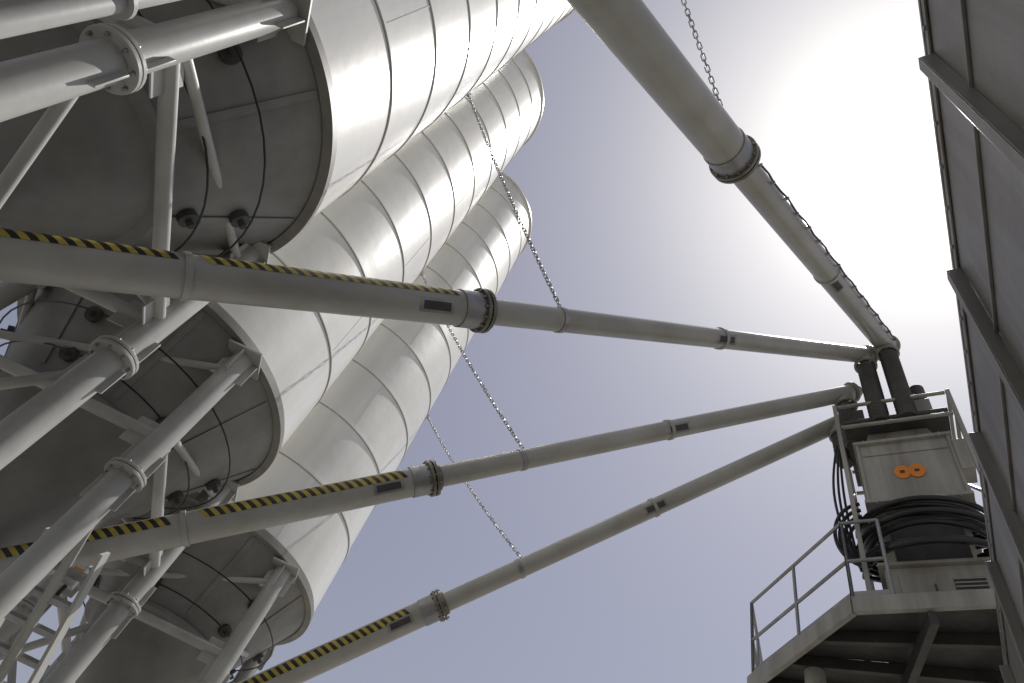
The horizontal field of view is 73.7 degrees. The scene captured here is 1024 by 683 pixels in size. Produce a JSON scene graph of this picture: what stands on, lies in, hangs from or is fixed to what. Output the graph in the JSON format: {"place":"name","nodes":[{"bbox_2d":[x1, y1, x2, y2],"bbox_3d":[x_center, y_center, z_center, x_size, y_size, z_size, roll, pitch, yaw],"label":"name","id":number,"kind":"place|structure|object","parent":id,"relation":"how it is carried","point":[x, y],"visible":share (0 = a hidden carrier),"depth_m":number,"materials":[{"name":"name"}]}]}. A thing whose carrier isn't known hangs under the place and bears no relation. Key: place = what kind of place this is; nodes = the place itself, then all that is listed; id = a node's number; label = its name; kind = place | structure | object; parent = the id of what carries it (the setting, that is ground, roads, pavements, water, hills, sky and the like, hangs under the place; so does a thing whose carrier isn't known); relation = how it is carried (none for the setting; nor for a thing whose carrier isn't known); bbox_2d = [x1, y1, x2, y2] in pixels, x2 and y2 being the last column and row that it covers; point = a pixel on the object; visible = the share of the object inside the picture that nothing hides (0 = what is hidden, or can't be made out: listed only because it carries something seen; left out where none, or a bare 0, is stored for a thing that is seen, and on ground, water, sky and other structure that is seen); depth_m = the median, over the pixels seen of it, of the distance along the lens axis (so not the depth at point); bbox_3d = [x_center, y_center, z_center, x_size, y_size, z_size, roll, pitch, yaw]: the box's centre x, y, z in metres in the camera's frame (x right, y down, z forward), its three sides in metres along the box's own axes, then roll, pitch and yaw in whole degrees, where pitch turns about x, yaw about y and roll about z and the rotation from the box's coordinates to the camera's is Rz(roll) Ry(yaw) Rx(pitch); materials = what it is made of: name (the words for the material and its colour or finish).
{"place":"outdoors","nodes":[
{"label":"outdoors","id":0,"kind":"place"},
{"bbox_2d":[0,0,983,682],"label":"sky","id":1,"kind":"structure","parent":0,"point":[629,218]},
{"bbox_2d":[747,384,1003,682],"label":"batching tower","id":2,"kind":"structure","parent":0,"point":[927,613],"depth_m":7.52,"materials":[{"name":"metal"}]},
{"bbox_2d":[0,228,889,428],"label":"screw conveyor","id":3,"kind":"object","parent":2,"relation":"attached to","point":[26,257],"visible":0.98,"depth_m":5.41,"materials":[{"name":"metal"}]},
{"bbox_2d":[555,306,569,332],"bbox_3d":[0.497,-0.246,7.007,0.221,0.337,0.274,26,-53,0],"label":"chain clamp","id":4,"kind":"object","parent":3,"relation":"attached to","point":[567,321],"visible":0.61,"depth_m":6.88,"materials":[{"name":"metal"}]},
{"label":"concrete pavement","id":5,"kind":"structure","parent":0,"visible":0},
{"bbox_2d":[0,527,110,682],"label":"access stair","id":6,"kind":"object","parent":5,"relation":"on","point":[87,581],"visible":0.49,"depth_m":5.84,"materials":[{"name":"metal"}]},
{"bbox_2d":[55,562,88,595],"bbox_3d":[-3.906,2.120,6.025,0.120,0.319,0.086,26,-53,0],"label":"junction box","id":7,"kind":"object","parent":6,"relation":"on","point":[69,583],"visible":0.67,"depth_m":6.00,"materials":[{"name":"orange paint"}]},
{"bbox_2d":[0,172,531,682],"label":"cement silo","id":8,"kind":"object","parent":5,"relation":"on","point":[218,610],"visible":0.45,"depth_m":10.50,"materials":[{"name":"paint"}]},
{"bbox_2d":[426,414,522,557],"bbox_3d":[-0.866,2.317,12.244,3.866,4.656,0.098,-19,-65,28],"label":"hanging chain","id":9,"kind":"object","parent":8,"relation":"hanging from","point":[489,516],"visible":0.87,"depth_m":11.12,"materials":[{"name":"metal"}]},
{"bbox_2d":[238,414,853,682],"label":"screw conveyor","id":10,"kind":"object","parent":9,"relation":"hanging from","point":[431,608],"visible":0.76,"depth_m":9.28,"materials":[{"name":"metal"}]},
{"bbox_2d":[514,559,525,578],"bbox_3d":[0.122,3.103,9.428,0.207,0.340,0.270,-2,-58,19],"label":"chain clamp","id":11,"kind":"object","parent":10,"relation":"attached to","point":[520,568],"visible":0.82,"depth_m":9.28,"materials":[{"name":"metal"}]},
{"bbox_2d":[0,49,543,682],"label":"cement silo","id":12,"kind":"object","parent":5,"relation":"on","point":[214,403],"visible":0.65,"depth_m":7.63,"materials":[{"name":"paint"}]},
{"bbox_2d":[420,271,524,448],"bbox_3d":[-0.800,0.021,10.789,3.282,4.670,0.102,4,-56,15],"label":"hanging chain","id":13,"kind":"object","parent":12,"relation":"hanging from","point":[484,388],"visible":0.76,"depth_m":9.78,"materials":[{"name":"metal"}]},
{"bbox_2d":[0,382,862,574],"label":"screw conveyor","id":14,"kind":"object","parent":13,"relation":"hanging from","point":[430,478],"visible":0.79,"depth_m":7.55,"materials":[{"name":"metal"}]},
{"bbox_2d":[517,448,528,470],"bbox_3d":[0.130,1.425,8.397,0.218,0.338,0.276,26,-53,0],"label":"chain clamp","id":15,"kind":"object","parent":14,"relation":"attached to","point":[525,457],"visible":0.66,"depth_m":8.26,"materials":[{"name":"metal"}]},
{"bbox_2d":[0,0,573,469],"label":"cement silo","id":16,"kind":"object","parent":5,"relation":"on","point":[254,130],"visible":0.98,"depth_m":5.33,"materials":[{"name":"paint"}]},
{"bbox_2d":[0,0,179,38],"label":"filling pipe","id":17,"kind":"object","parent":16,"relation":"attached to","point":[19,17],"visible":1,"depth_m":3.11,"materials":[{"name":"metal"}]},
{"bbox_2d":[467,93,561,306],"bbox_3d":[-0.116,-2.198,9.183,2.832,5.087,0.088,23,-53,2],"label":"hanging chain","id":18,"kind":"object","parent":16,"relation":"hanging from","point":[517,214],"visible":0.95,"depth_m":8.49,"materials":[{"name":"metal"}]},
{"bbox_2d":[926,0,1023,682],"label":"plate","id":19,"kind":"object","parent":5,"relation":"on","point":[996,34],"visible":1,"depth_m":3.04,"materials":[{"name":"metal"}]},
{"bbox_2d":[918,0,1023,682],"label":"ribs and top flange","id":20,"kind":"object","parent":19,"relation":"attached to","point":[1002,132],"visible":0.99,"depth_m":3.44,"materials":[{"name":"metal"}]},
{"bbox_3d":[-0.899,-7.848,7.084,3.650,22.550,3.620,26,-53,0],"label":"cement silo","id":21,"kind":"object","parent":5,"relation":"on","visible":0},
{"bbox_2d":[681,0,722,105],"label":"hanging chain","id":22,"kind":"object","parent":21,"relation":"hanging from","point":[703,60],"visible":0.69,"depth_m":7.12,"materials":[{"name":"metal"}]},
{"bbox_2d":[566,0,917,423],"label":"screw conveyor","id":23,"kind":"object","parent":22,"relation":"hanging from","point":[637,40],"visible":0.99,"depth_m":6.24,"materials":[{"name":"metal"}]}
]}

